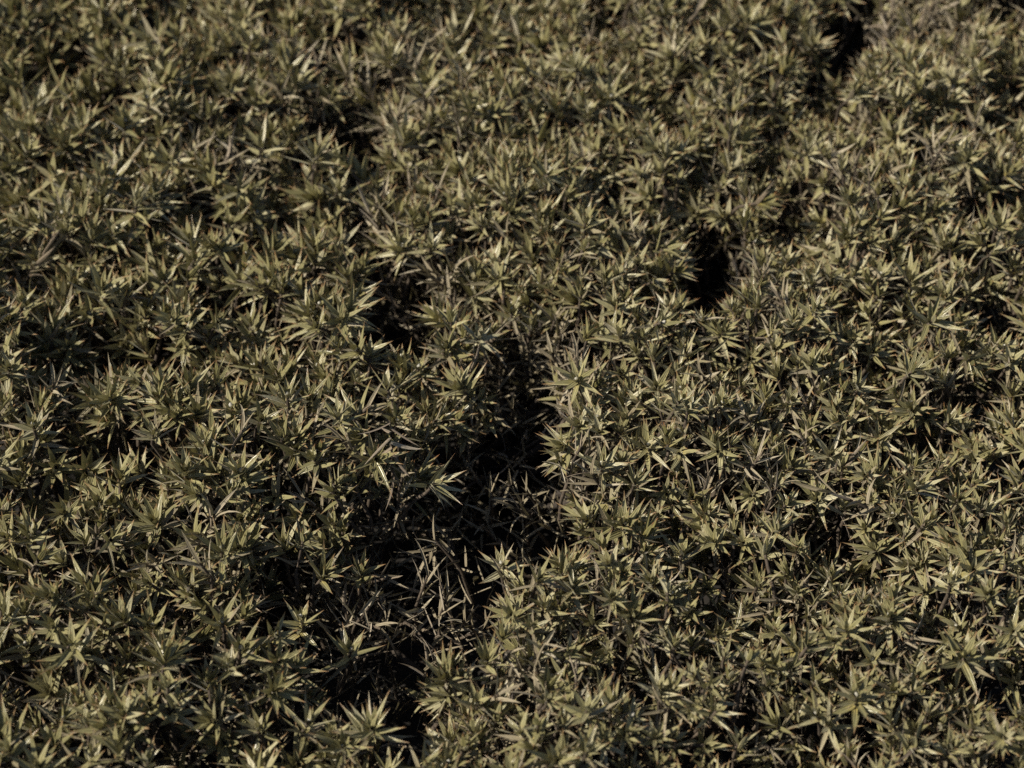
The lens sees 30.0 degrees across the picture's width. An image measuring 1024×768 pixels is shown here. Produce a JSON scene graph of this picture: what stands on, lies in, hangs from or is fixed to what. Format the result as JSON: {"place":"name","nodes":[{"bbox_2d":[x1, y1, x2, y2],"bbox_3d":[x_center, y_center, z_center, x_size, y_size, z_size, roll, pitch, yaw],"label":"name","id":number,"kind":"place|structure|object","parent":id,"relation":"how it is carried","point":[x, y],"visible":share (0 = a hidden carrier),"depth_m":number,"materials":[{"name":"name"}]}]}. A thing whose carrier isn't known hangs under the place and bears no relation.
{"place":"outdoors","nodes":[
{"label":"outdoors","id":0,"kind":"place"},
{"bbox_2d":[0,0,1023,767],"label":"ground","id":1,"kind":"structure","parent":0,"point":[406,722],"depth_m":0.99,"materials":[{"name":"soil"}]},
{"bbox_2d":[0,125,235,510],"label":"spiny shrub","id":2,"kind":"object","parent":1,"relation":"on","point":[69,338],"visible":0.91,"depth_m":1.01,"materials":[{"name":"green plant"}]},
{"bbox_2d":[0,508,334,767],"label":"spiny shrub","id":3,"kind":"object","parent":1,"relation":"on","point":[88,734],"visible":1,"depth_m":0.83,"materials":[{"name":"green plant"}]},
{"bbox_2d":[0,0,431,273],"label":"spiny shrub","id":4,"kind":"object","parent":1,"relation":"on","point":[244,86],"visible":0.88,"depth_m":1.10,"materials":[{"name":"green plant"}]},
{"bbox_2d":[0,354,448,721],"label":"spiny shrub","id":5,"kind":"object","parent":1,"relation":"on","point":[224,558],"visible":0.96,"depth_m":0.90,"materials":[{"name":"green plant"}]},
{"bbox_2d":[145,126,469,458],"bbox_3d":[-0.121,-0.033,1.036,0.190,0.150,0.184,-23,51,-20],"label":"spiny shrub","id":6,"kind":"object","parent":1,"relation":"on","point":[264,349],"visible":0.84,"depth_m":1.01,"materials":[{"name":"green plant"}]},
{"bbox_2d":[292,236,675,619],"bbox_3d":[-0.012,0.022,0.982,0.201,0.160,0.199,0,47,0],"label":"spiny shrub","id":7,"kind":"object","parent":1,"relation":"on","point":[483,459],"visible":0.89,"depth_m":0.95,"materials":[{"name":"green plant"}]},
{"bbox_2d":[274,473,739,767],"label":"spiny shrub","id":8,"kind":"object","parent":1,"relation":"on","point":[534,741],"visible":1,"depth_m":0.83,"materials":[{"name":"green plant"}]},
{"bbox_2d":[340,0,768,405],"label":"spiny shrub","id":9,"kind":"object","parent":1,"relation":"on","point":[525,192],"visible":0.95,"depth_m":1.06,"materials":[{"name":"green plant"}]},
{"bbox_2d":[469,0,999,341],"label":"spiny shrub","id":10,"kind":"object","parent":1,"relation":"on","point":[741,83],"visible":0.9,"depth_m":1.11,"materials":[{"name":"green plant"}]},
{"bbox_2d":[593,221,1023,632],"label":"spiny shrub","id":11,"kind":"object","parent":1,"relation":"on","point":[832,505],"visible":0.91,"depth_m":0.93,"materials":[{"name":"green plant"}]},
{"bbox_2d":[640,477,1023,767],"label":"spiny shrub","id":12,"kind":"object","parent":1,"relation":"on","point":[893,730],"visible":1,"depth_m":0.83,"materials":[{"name":"green plant"}]},
{"bbox_2d":[718,0,1023,419],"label":"spiny shrub","id":13,"kind":"object","parent":1,"relation":"on","point":[933,203],"visible":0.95,"depth_m":1.05,"materials":[{"name":"green plant"}]}
]}

